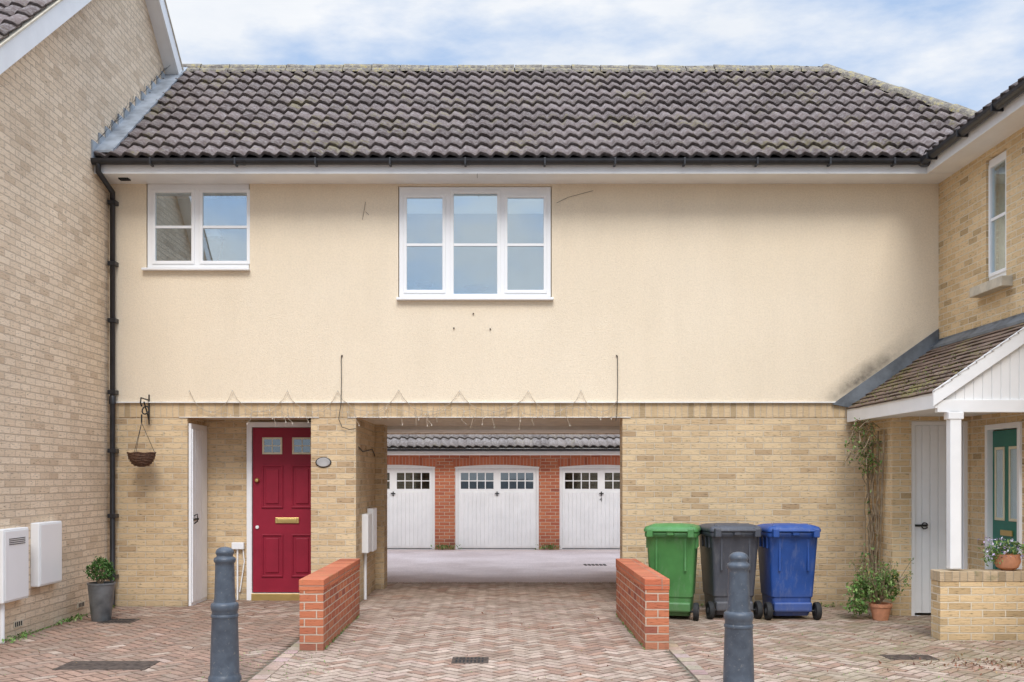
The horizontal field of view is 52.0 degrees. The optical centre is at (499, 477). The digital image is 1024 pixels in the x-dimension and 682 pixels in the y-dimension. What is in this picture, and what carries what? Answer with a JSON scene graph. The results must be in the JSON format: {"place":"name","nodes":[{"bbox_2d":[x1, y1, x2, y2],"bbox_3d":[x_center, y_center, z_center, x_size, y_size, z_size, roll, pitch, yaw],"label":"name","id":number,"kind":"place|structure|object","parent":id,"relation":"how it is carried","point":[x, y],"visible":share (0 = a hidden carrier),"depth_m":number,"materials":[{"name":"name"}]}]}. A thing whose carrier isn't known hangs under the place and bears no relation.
{"place":"outdoors","nodes":[
{"label":"outdoors","id":0,"kind":"place"},
{"bbox_2d":[0,0,55,40],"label":"roof front slope","id":1,"kind":"structure","parent":0,"point":[15,14],"depth_m":10.48,"materials":[{"name":"tile"}]},
{"bbox_2d":[0,0,62,47],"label":"roof trim","id":2,"kind":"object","parent":1,"relation":"on","point":[26,24],"depth_m":10.34,"materials":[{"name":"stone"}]},
{"bbox_2d":[0,0,91,73],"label":"barge board front","id":3,"kind":"object","parent":1,"relation":"attached to","point":[25,41],"visible":1,"depth_m":10.52,"materials":[{"name":"white paint"}]},
{"bbox_2d":[157,0,215,198],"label":"barge board rear","id":4,"kind":"object","parent":3,"relation":"attached to","point":[169,33],"depth_m":14.81,"materials":[{"name":"white paint"}]},
{"bbox_2d":[359,419,374,601],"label":"passage wall","id":5,"kind":"structure","parent":0,"point":[366,468],"depth_m":14.02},
{"bbox_2d":[362,513,371,552],"bbox_3d":[-1.743,0.730,13.750,0.086,0.500,0.400,0,0,0],"label":"passage meter box","id":6,"kind":"object","parent":5,"relation":"attached to","point":[366,532],"visible":1,"depth_m":13.55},
{"bbox_2d":[375,425,386,588],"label":"passage pier","id":7,"kind":"structure","parent":0,"point":[381,498],"depth_m":15.00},
{"bbox_2d":[387,549,619,582],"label":"courtyard tarmac","id":8,"kind":"structure","parent":0,"point":[481,565],"depth_m":19.23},
{"bbox_2d":[387,434,619,549],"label":"garage block","id":9,"kind":"structure","parent":8,"relation":"on","point":[501,490],"depth_m":23.44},
{"bbox_2d":[387,469,431,547],"bbox_3d":[-2.385,0.698,23.470,1.740,1.765,0.040,0,0,0],"label":"door leaf","id":10,"kind":"structure","parent":9,"relation":"in","point":[393,472],"depth_m":23.45,"materials":[{"name":"white paint"}]},
{"bbox_2d":[397,473,428,488],"bbox_3d":[-1.940,0.080,23.492,0.830,0.460,0.003,0,0,0],"label":"garage door window","id":11,"kind":"structure","parent":9,"relation":"in","point":[400,476],"depth_m":23.49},
{"bbox_2d":[461,473,493,488],"bbox_3d":[-0.510,0.080,23.492,0.830,0.460,0.003,0,0,0],"label":"garage door window","id":12,"kind":"structure","parent":9,"relation":"in","point":[464,476],"depth_m":23.49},
{"bbox_2d":[458,469,535,547],"bbox_3d":[-0.065,0.698,23.470,1.740,1.765,0.040,0,0,0],"label":"door leaf","id":13,"kind":"structure","parent":9,"relation":"in","point":[497,472],"depth_m":23.45,"materials":[{"name":"white paint"}]},
{"bbox_2d":[501,473,532,488],"bbox_3d":[0.380,0.080,23.492,0.830,0.460,0.003,0,0,0],"label":"garage door window","id":14,"kind":"structure","parent":9,"relation":"in","point":[504,476],"depth_m":23.49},
{"bbox_2d":[565,473,596,488],"bbox_3d":[1.816,0.080,23.492,0.830,0.460,0.003,0,0,0],"label":"garage door window","id":15,"kind":"structure","parent":9,"relation":"in","point":[568,476],"depth_m":23.49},
{"bbox_2d":[562,469,619,547],"bbox_3d":[2.261,0.698,23.470,1.740,1.765,0.040,0,0,0],"label":"door leaf","id":16,"kind":"structure","parent":9,"relation":"in","point":[600,472],"depth_m":23.45,"materials":[{"name":"white paint"}]},
{"bbox_2d":[0,582,1023,681],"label":"block paving","id":17,"kind":"structure","parent":0,"point":[383,639],"depth_m":9.98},
{"bbox_2d":[0,0,190,639],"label":"gable walls","id":18,"kind":"structure","parent":17,"relation":"on","point":[71,87],"depth_m":11.57,"materials":[{"name":"brick"}]},
{"bbox_2d":[0,527,27,603],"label":"meter box","id":19,"kind":"object","parent":18,"relation":"attached to","point":[2,566],"visible":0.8,"depth_m":10.03,"materials":[{"name":"white paint"}]},
{"bbox_2d":[5,529,28,601],"bbox_3d":[-4.734,0.855,10.290,0.007,0.670,0.500,0,0,0],"label":"meter box door","id":20,"kind":"structure","parent":19,"relation":"attached to","point":[16,571],"depth_m":10.27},
{"bbox_2d":[31,521,60,586],"bbox_3d":[-4.786,0.800,11.080,0.092,0.660,0.560,0,0,0],"label":"meter box","id":21,"kind":"object","parent":18,"relation":"attached to","point":[35,554],"visible":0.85,"depth_m":10.80,"materials":[{"name":"white paint"}]},
{"bbox_2d":[40,523,61,584],"bbox_3d":[-4.734,0.800,11.080,0.007,0.620,0.520,0,0,0],"label":"meter box door","id":22,"kind":"structure","parent":21,"relation":"attached to","point":[50,553],"depth_m":11.05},
{"bbox_2d":[145,0,209,198],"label":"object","id":23,"kind":"structure","parent":18,"relation":"attached to","point":[153,8],"depth_m":14.72,"materials":[{"name":"white paint"}]},
{"bbox_2d":[83,556,115,621],"bbox_3d":[-4.469,1.237,11.722,0.353,0.727,0.360,0,0,0],"label":"potted shrub","id":24,"kind":"object","parent":17,"relation":"on","point":[101,595],"visible":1,"depth_m":11.63,"materials":[{"name":"metal"}]},
{"bbox_2d":[52,661,159,670],"bbox_3d":[-3.335,1.601,8.920,0.770,0.019,0.400,0,0,0],"label":"manhole cover","id":25,"kind":"object","parent":17,"relation":"on","point":[109,665],"visible":1,"depth_m":8.89,"materials":[{"name":"metal"}]},
{"bbox_2d":[208,547,241,681],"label":"bollard","id":26,"kind":"object","parent":17,"relation":"on","point":[224,658],"visible":1,"depth_m":8.18,"materials":[{"name":"metal"}]},
{"bbox_2d":[204,420,310,599],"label":"recess back wall","id":27,"kind":"structure","parent":17,"relation":"on","point":[226,483],"depth_m":13.75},
{"bbox_2d":[189,423,206,605],"bbox_3d":[-3.852,0.470,13.393,0.033,2.280,0.705,0,0,0],"label":"store door frame","id":28,"kind":"object","parent":27,"relation":"attached to","point":[197,427],"visible":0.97,"depth_m":13.04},
{"bbox_2d":[192,429,206,602],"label":"store door planks","id":29,"kind":"object","parent":28,"relation":"attached to","point":[199,508],"visible":0.99,"depth_m":13.36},
{"bbox_2d":[247,422,310,599],"bbox_3d":[-2.775,0.445,13.715,1.050,2.330,0.090,0,0,0],"label":"front door frame","id":30,"kind":"object","parent":27,"relation":"attached to","point":[250,425],"visible":0.52,"depth_m":13.67,"materials":[{"name":"white plastic"}]},
{"bbox_2d":[253,428,310,591],"bbox_3d":[-2.775,0.427,13.723,0.900,2.145,0.045,0,0,0],"label":"front door leaf","id":31,"kind":"object","parent":30,"relation":"attached to","point":[264,519],"visible":0.56,"depth_m":13.70,"materials":[{"name":"paint"}]},
{"bbox_2d":[266,538,278,572],"bbox_3d":[-2.970,1.020,13.694,0.170,0.450,0.017,0,0,0],"label":"door panel","id":32,"kind":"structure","parent":31,"relation":"attached to","point":[272,555],"depth_m":13.69,"materials":[{"name":"paint"}]},
{"bbox_2d":[266,469,278,503],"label":"door panel field","id":33,"kind":"structure","parent":31,"relation":"attached to","point":[272,486],"depth_m":13.69,"materials":[{"name":"paint"}]},
{"bbox_2d":[296,538,308,572],"bbox_3d":[-2.580,1.020,13.694,0.170,0.450,0.017,0,0,0],"label":"door panel","id":34,"kind":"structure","parent":31,"relation":"attached to","point":[302,555],"depth_m":13.69,"materials":[{"name":"paint"}]},
{"bbox_2d":[296,469,308,503],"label":"door panel field","id":35,"kind":"structure","parent":31,"relation":"attached to","point":[302,486],"depth_m":13.69,"materials":[{"name":"paint"}]},
{"bbox_2d":[251,593,299,600],"bbox_3d":[-2.775,1.561,13.695,0.914,0.098,0.110,0,0,0],"label":"front door threshold","id":36,"kind":"object","parent":17,"relation":"on","point":[276,596],"visible":0.56,"depth_m":13.64,"materials":[{"name":"stone"}]},
{"bbox_2d":[300,568,359,651],"bbox_3d":[-1.735,1.333,10.905,0.220,0.575,2.490,0,0,0],"label":"brickwork","id":37,"kind":"object","parent":17,"relation":"on","point":[328,614],"visible":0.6,"depth_m":9.95,"materials":[{"name":"red brick"}]},
{"bbox_2d":[299,558,359,590],"bbox_3d":[-1.735,0.992,10.905,0.232,0.104,2.502,0,0,0],"label":"coping","id":38,"kind":"object","parent":37,"relation":"on","point":[325,577],"visible":1,"depth_m":10.27,"materials":[{"name":"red brick"}]},
{"bbox_2d":[114,405,864,606],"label":"ground floor front wall","id":39,"kind":"structure","parent":17,"relation":"on","point":[704,470],"depth_m":13.00,"materials":[{"name":"brick"}]},
{"bbox_2d":[309,419,619,432],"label":"passage ceiling","id":40,"kind":"structure","parent":39,"relation":"attached to","point":[505,422],"depth_m":14.69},
{"bbox_2d":[387,426,619,429],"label":"passage ceiling beam","id":41,"kind":"structure","parent":40,"relation":"attached to","point":[503,428],"depth_m":15.45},
{"bbox_2d":[116,403,847,416],"bbox_3d":[-0.077,-0.835,13.007,9.354,0.180,0.026,0,0,0],"label":"soldier course","id":42,"kind":"object","parent":39,"relation":"attached to","point":[623,409],"visible":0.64,"depth_m":12.99,"materials":[{"name":"brick"}]},
{"bbox_2d":[109,184,938,401],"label":"rendered upper wall","id":43,"kind":"structure","parent":39,"relation":"on","point":[746,292],"depth_m":12.97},
{"bbox_2d":[95,163,114,604],"bbox_3d":[-4.750,-1.060,12.669,0.087,5.300,0.524,0,0,0],"label":"downpipe","id":44,"kind":"object","parent":43,"relation":"attached to","point":[104,180],"visible":0.76,"depth_m":12.87,"materials":[{"name":"black plastic"}]},
{"bbox_2d":[107,200,118,578],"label":"downpipe clips","id":45,"kind":"object","parent":44,"relation":"attached to","point":[116,264],"visible":0.94,"depth_m":12.86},
{"bbox_2d":[127,395,155,466],"bbox_3d":[-4.318,-0.573,12.722,0.341,0.895,0.395,0,0,37],"label":"hanging basket","id":46,"kind":"object","parent":43,"relation":"hanging from","point":[140,459],"visible":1,"depth_m":12.62,"materials":[{"name":"wicker"}]},
{"bbox_2d":[148,184,249,267],"bbox_3d":[-3.732,-3.115,13.020,1.255,1.040,0.070,0,0,0],"label":"window frame","id":47,"kind":"object","parent":43,"relation":"attached to","point":[196,187],"visible":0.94,"depth_m":12.98,"materials":[{"name":"white plastic"}]},
{"bbox_2d":[152,189,194,263],"bbox_3d":[-4.037,-3.096,12.993,0.525,0.923,0.044,0,0,0],"label":"window sash","id":48,"kind":"object","parent":47,"relation":"attached to","point":[155,191],"depth_m":12.97,"materials":[{"name":"white plastic"}]},
{"bbox_2d":[199,189,249,264],"bbox_3d":[-3.402,-3.096,12.993,0.625,0.923,0.044,0,0,0],"label":"window sash","id":49,"kind":"object","parent":47,"relation":"attached to","point":[201,192],"depth_m":12.97,"materials":[{"name":"white plastic"}]},
{"bbox_2d":[189,356,620,429],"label":"string lights","id":50,"kind":"object","parent":43,"relation":"hanging from","point":[414,408],"visible":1,"depth_m":12.94,"materials":[{"name":"plastic"}]},
{"bbox_2d":[396,297,553,300],"bbox_3d":[-0.307,-2.197,12.965,1.935,0.030,0.130,0,0,0],"label":"wide window sill","id":51,"kind":"structure","parent":43,"relation":"attached to","point":[474,298],"depth_m":12.90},
{"bbox_2d":[399,187,550,296],"bbox_3d":[-0.309,-2.910,13.020,1.875,1.361,0.070,0,0,0],"label":"wide window frame","id":52,"kind":"object","parent":43,"relation":"attached to","point":[447,190],"visible":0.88,"depth_m":12.98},
{"bbox_2d":[407,198,441,213],"bbox_3d":[-0.935,-3.410,13.027,0.470,0.280,0.005,0,0,0],"label":"roller blind","id":53,"kind":"object","parent":52,"relation":"attached to","point":[424,205],"visible":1,"depth_m":13.03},
{"bbox_2d":[404,194,445,292],"bbox_3d":[-0.932,-2.885,12.993,0.520,1.220,0.044,0,0,0],"label":"wide window sash","id":54,"kind":"object","parent":52,"relation":"attached to","point":[443,197],"visible":1,"depth_m":12.97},
{"bbox_2d":[450,190,499,296],"bbox_3d":[-0.303,-2.885,12.993,0.617,1.320,0.044,0,0,0],"label":"wide window sash","id":55,"kind":"object","parent":52,"relation":"attached to","point":[452,193],"visible":1,"depth_m":12.97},
{"bbox_2d":[454,194,496,213],"bbox_3d":[-0.305,-3.410,13.027,0.570,0.280,0.005,0,0,0],"label":"roller blind","id":56,"kind":"object","parent":52,"relation":"attached to","point":[475,203],"visible":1,"depth_m":13.03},
{"bbox_2d":[504,194,546,292],"bbox_3d":[0.316,-2.885,12.993,0.526,1.220,0.044,0,0,0],"label":"wide window sash","id":57,"kind":"object","parent":52,"relation":"attached to","point":[507,196],"visible":1,"depth_m":12.97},
{"bbox_2d":[508,198,543,213],"bbox_3d":[0.320,-3.410,13.027,0.480,0.280,0.005,0,0,0],"label":"roller blind","id":58,"kind":"object","parent":52,"relation":"attached to","point":[525,205],"visible":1,"depth_m":13.03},
{"bbox_2d":[116,402,834,402],"bbox_3d":[0.320,-0.926,12.970,10.160,0.016,0.030,0,0,0],"label":"render stop bead","id":59,"kind":"object","parent":43,"relation":"attached to","point":[478,402],"visible":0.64,"depth_m":12.96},
{"bbox_2d":[103,173,953,183],"bbox_3d":[0.305,-3.635,12.748,10.270,0.020,0.455,0,0,0],"label":"soffit board","id":60,"kind":"object","parent":43,"relation":"attached to","point":[933,178],"visible":0.86,"depth_m":12.74,"materials":[{"name":"white paint"}]},
{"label":"small room floor","id":61,"kind":"structure","parent":43,"relation":"attached to","visible":0},
{"bbox_2d":[156,199,246,260],"bbox_3d":[-3.732,-2.978,13.925,1.875,1.425,0.050,0,0,0],"label":"room back","id":62,"kind":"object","parent":61,"relation":"on","point":[173,244],"visible":0.14,"depth_m":13.90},
{"bbox_2d":[1,602,1013,681],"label":"weeds","id":63,"kind":"object","parent":17,"relation":"on","point":[24,634],"visible":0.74,"depth_m":10.38,"materials":[{"name":"green plant"}]},
{"bbox_2d":[11,607,1023,681],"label":"fallen leaves","id":64,"kind":"object","parent":17,"relation":"on","point":[991,662],"visible":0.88,"depth_m":9.02,"materials":[{"name":"brown plant"}]},
{"bbox_2d":[616,568,668,650],"bbox_3d":[1.455,1.333,10.935,0.220,0.575,2.430,0,0,0],"label":"brickwork","id":65,"kind":"object","parent":17,"relation":"on","point":[642,614],"visible":0.69,"depth_m":9.77,"materials":[{"name":"red brick"}]},
{"bbox_2d":[616,558,669,589],"bbox_3d":[1.455,0.992,10.935,0.232,0.104,2.442,0,0,0],"label":"coping","id":66,"kind":"object","parent":65,"relation":"on","point":[642,575],"visible":1,"depth_m":10.30,"materials":[{"name":"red brick"}]},
{"bbox_2d":[644,523,700,620],"bbox_3d":[1.972,1.062,11.989,0.616,1.077,0.738,0,0,14],"label":"wheelie bin","id":67,"kind":"object","parent":17,"relation":"on","point":[672,548],"visible":0.84,"depth_m":11.74,"materials":[{"name":"green plastic"}]},
{"bbox_2d":[699,523,762,618],"bbox_3d":[2.632,1.062,12.068,0.616,1.077,0.738,0,0,-4],"label":"wheelie bin","id":68,"kind":"object","parent":17,"relation":"on","point":[720,543],"visible":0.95,"depth_m":11.83,"materials":[{"name":"grey plastic"}]},
{"bbox_2d":[723,552,753,681],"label":"bollard","id":69,"kind":"object","parent":17,"relation":"on","point":[738,664],"visible":1,"depth_m":7.62,"materials":[{"name":"metal"}]},
{"bbox_2d":[757,523,821,619],"bbox_3d":[3.281,1.062,11.988,0.616,1.077,0.738,0,0,-1],"label":"wheelie bin","id":70,"kind":"object","parent":17,"relation":"on","point":[787,555],"visible":0.98,"depth_m":11.75,"materials":[{"name":"blue plastic"}]},
{"bbox_2d":[843,417,881,610],"bbox_3d":[4.289,0.443,12.498,0.401,2.320,0.735,0,0,0],"label":"climbing plant","id":71,"kind":"object","parent":17,"relation":"on","point":[865,455],"visible":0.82,"depth_m":12.50,"materials":[{"name":"green plant"}]},
{"bbox_2d":[865,419,886,606],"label":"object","id":72,"kind":"object","parent":17,"relation":"on","point":[882,424],"depth_m":12.47,"materials":[{"name":"yellow brick"}]},
{"bbox_2d":[864,430,884,597],"bbox_3d":[4.479,0.450,12.550,0.037,2.002,0.623,0,0,0],"label":"trellis","id":73,"kind":"object","parent":72,"relation":"attached to","point":[881,497],"visible":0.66,"depth_m":12.45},
{"bbox_2d":[843,555,913,620],"bbox_3d":[4.251,1.240,11.794,0.648,0.719,0.582,0,0,44],"label":"potted plant","id":74,"kind":"object","parent":17,"relation":"on","point":[880,609],"visible":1,"depth_m":11.77,"materials":[{"name":"green plant"}]},
{"bbox_2d":[887,417,969,616],"bbox_3d":[4.970,0.400,12.175,0.900,2.440,0.150,0,0,0],"label":"porch store front","id":75,"kind":"object","parent":17,"relation":"on","point":[899,490],"visible":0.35,"depth_m":12.10,"materials":[{"name":"yellow brick"}]},
{"bbox_2d":[911,421,967,615],"bbox_3d":[5.071,0.481,12.160,0.658,2.258,0.080,0,0,0],"label":"porch store door frame","id":76,"kind":"object","parent":17,"relation":"on","point":[964,424],"visible":0.71,"depth_m":12.12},
{"bbox_2d":[915,425,961,612],"bbox_3d":[5.069,0.485,12.158,0.558,2.170,0.025,0,0,0],"label":"door","id":77,"kind":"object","parent":76,"relation":"in","point":[930,488],"visible":0.58,"depth_m":12.14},
{"bbox_2d":[931,580,1023,640],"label":"brickwork","id":78,"kind":"object","parent":17,"relation":"on","point":[977,611],"visible":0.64,"depth_m":10.28,"materials":[{"name":"yellow brick"}]},
{"bbox_2d":[930,569,1023,581],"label":"coping","id":79,"kind":"object","parent":78,"relation":"on","point":[972,575],"visible":1,"depth_m":10.27,"materials":[{"name":"brick"}]},
{"bbox_2d":[946,419,960,568],"bbox_3d":[4.475,0.130,10.355,0.110,1.540,0.100,0,0,0],"label":"porch post","id":80,"kind":"object","parent":79,"relation":"on","point":[953,493],"visible":0.91,"depth_m":10.30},
{"bbox_2d":[935,400,1023,412],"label":"porch front beam","id":81,"kind":"structure","parent":80,"relation":"on","point":[989,406],"depth_m":10.34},
{"bbox_2d":[955,344,1023,399],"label":"porch gable battens","id":82,"kind":"object","parent":81,"relation":"on","point":[1012,376],"visible":1,"depth_m":10.37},
{"bbox_2d":[978,537,1023,570],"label":"potted flowers","id":83,"kind":"object","parent":79,"relation":"on","point":[1008,561],"visible":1,"depth_m":10.33,"materials":[{"name":"ceramic"}]},
{"bbox_2d":[970,419,1023,568],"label":"side wall","id":84,"kind":"structure","parent":17,"relation":"on","point":[977,481],"depth_m":11.89,"materials":[{"name":"yellow brick"}]},
{"bbox_2d":[939,127,1023,424],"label":"side wall","id":85,"kind":"structure","parent":84,"relation":"on","point":[963,230],"depth_m":11.92,"materials":[{"name":"yellow brick"}]},
{"bbox_2d":[846,322,1023,408],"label":"porch tiled roof","id":86,"kind":"structure","parent":85,"relation":"attached to","point":[983,342],"depth_m":11.47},
{"bbox_2d":[832,329,938,406],"bbox_3d":[4.755,-1.335,12.961,1.310,0.990,0.026,0,0,0],"label":"porch lead flashing","id":87,"kind":"object","parent":86,"relation":"on","point":[893,368],"visible":0.64,"depth_m":12.95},
{"bbox_2d":[847,393,937,421],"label":"porch eave fascia","id":88,"kind":"structure","parent":86,"relation":"attached to","point":[909,406],"depth_m":11.43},
{"bbox_2d":[932,327,1023,405],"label":"porch barge board","id":89,"kind":"object","parent":86,"relation":"attached to","point":[1007,346],"visible":1,"depth_m":10.32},
{"bbox_2d":[930,106,1023,172],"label":"soffit board","id":90,"kind":"object","parent":85,"relation":"attached to","point":[1010,125],"visible":1,"depth_m":11.40,"materials":[{"name":"white paint"}]},
{"bbox_2d":[930,315,1023,349],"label":"porch apron flashing","id":91,"kind":"object","parent":85,"relation":"attached to","point":[990,328],"visible":1,"depth_m":11.65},
{"bbox_2d":[970,275,1012,297],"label":"stone sill","id":92,"kind":"structure","parent":85,"relation":"attached to","point":[1002,282],"depth_m":11.35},
{"bbox_2d":[989,150,1005,279],"bbox_3d":[5.485,-2.842,11.475,0.070,1.365,0.460,0,0,0],"label":"bedroom window frame","id":93,"kind":"object","parent":85,"relation":"attached to","point":[999,156],"visible":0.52,"depth_m":11.68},
{"bbox_2d":[988,155,1005,277],"bbox_3d":[5.458,-2.845,11.475,0.044,1.250,0.430,0,0,0],"label":"bedroom window sash","id":94,"kind":"object","parent":93,"relation":"attached to","point":[991,167],"visible":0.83,"depth_m":11.65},
{"bbox_2d":[985,421,1021,568],"bbox_3d":[5.430,0.515,11.290,0.080,2.190,0.780,0,0,0],"label":"green door frame","id":95,"kind":"object","parent":84,"relation":"attached to","point":[990,429],"visible":0.49,"depth_m":11.62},
{"bbox_2d":[993,429,1016,568],"bbox_3d":[5.478,0.505,11.290,0.045,2.030,0.670,0,0,0],"label":"green door leaf","id":96,"kind":"object","parent":95,"relation":"in","point":[1006,439],"visible":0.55,"depth_m":11.33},
{"bbox_2d":[995,447,1004,520],"bbox_3d":[5.449,0.070,11.450,0.013,0.800,0.220,0,0,0],"label":"green door light surround","id":97,"kind":"object","parent":96,"relation":"attached to","point":[996,449],"visible":1,"depth_m":11.42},
{"bbox_2d":[997,450,1002,517],"bbox_3d":[5.454,0.070,11.450,0.001,0.740,0.160,0,0,0],"label":"door glass panel","id":98,"kind":"object","parent":96,"relation":"in","point":[999,483],"depth_m":11.44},
{"bbox_2d":[1011,449,1016,518],"bbox_3d":[5.454,0.070,11.130,0.001,0.740,0.160,0,0,0],"label":"door glass panel","id":99,"kind":"object","parent":96,"relation":"in","point":[1013,483],"depth_m":11.14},
{"bbox_2d":[94,66,968,157],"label":"front roof slope","id":100,"kind":"structure","parent":0,"point":[657,114],"depth_m":13.64,"materials":[{"name":"tile"}]},
{"bbox_2d":[91,71,164,157],"bbox_3d":[-4.821,-4.930,14.010,0.018,2.320,3.220,0,0,0],"label":"lead step flashing","id":101,"kind":"object","parent":100,"relation":"attached to","point":[94,145],"visible":0.37,"depth_m":13.31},
{"bbox_2d":[95,67,187,151],"bbox_3d":[-4.715,-4.997,14.035,0.230,2.275,3.130,0,0,0],"label":"lead roof flashing","id":102,"kind":"object","parent":100,"relation":"attached to","point":[118,134],"visible":0.79,"depth_m":13.60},
{"bbox_2d":[186,67,828,72],"bbox_3d":[0.004,-5.996,15.500,9.668,0.107,0.211,0,0,0],"label":"mortar bed","id":103,"kind":"object","parent":100,"relation":"on","point":[542,69],"visible":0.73,"depth_m":15.41,"materials":[{"name":"concrete"}]},
{"bbox_2d":[182,64,821,68],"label":"ridge tiles","id":104,"kind":"object","parent":103,"relation":"on","point":[371,66],"visible":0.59,"depth_m":15.50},
{"bbox_2d":[94,165,926,173],"bbox_3d":[0.125,-3.708,12.510,9.910,0.185,0.020,0,0,0],"label":"fascia board","id":105,"kind":"object","parent":100,"relation":"attached to","point":[510,169],"visible":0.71,"depth_m":12.50,"materials":[{"name":"white paint"}]},
{"bbox_2d":[90,158,920,164],"bbox_3d":[0.105,-3.734,12.436,9.870,0.066,0.111,0,0,0],"label":"gutter","id":106,"kind":"object","parent":105,"relation":"attached to","point":[504,161],"visible":0.92,"depth_m":12.39,"materials":[{"name":"black plastic"}]},
{"bbox_2d":[99,76,937,157],"bbox_3d":[0.690,-4.880,14.050,11.040,2.220,3.100,0,0,0],"label":"front roof underlay","id":107,"kind":"object","parent":100,"relation":"attached to","point":[494,156],"visible":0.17,"depth_m":12.62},
{"bbox_2d":[821,64,976,116],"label":"hip tiles","id":108,"kind":"object","parent":100,"relation":"on","point":[927,100],"visible":0.85,"depth_m":14.43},
{"bbox_2d":[166,0,1023,110],"label":"sky","id":109,"kind":"structure","parent":0,"point":[966,53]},
{"bbox_2d":[924,76,1023,154],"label":"roof west slope","id":110,"kind":"structure","parent":0,"point":[979,111],"depth_m":11.07,"materials":[{"name":"tile"}]},
{"bbox_2d":[927,92,1023,173],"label":"fascia board","id":111,"kind":"object","parent":110,"relation":"attached to","point":[997,118],"visible":0.6,"depth_m":11.15,"materials":[{"name":"white paint"}]},
{"bbox_2d":[921,80,1023,162],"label":"gutter","id":112,"kind":"object","parent":111,"relation":"attached to","point":[1009,96],"visible":1,"depth_m":10.98,"materials":[{"name":"black plastic"}]},
{"bbox_2d":[999,161,1004,269],"bbox_3d":[5.570,-2.850,11.475,0.020,1.500,0.550,0,0,0],"label":"window pane","id":113,"kind":"structure","parent":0,"point":[1002,218],"depth_m":11.62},
{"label":"wide room floor","id":114,"kind":"structure","parent":0,"visible":0},
{"bbox_2d":[407,214,543,293],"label":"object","id":115,"kind":"object","parent":114,"relation":"on","point":[475,265],"visible":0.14,"depth_m":13.90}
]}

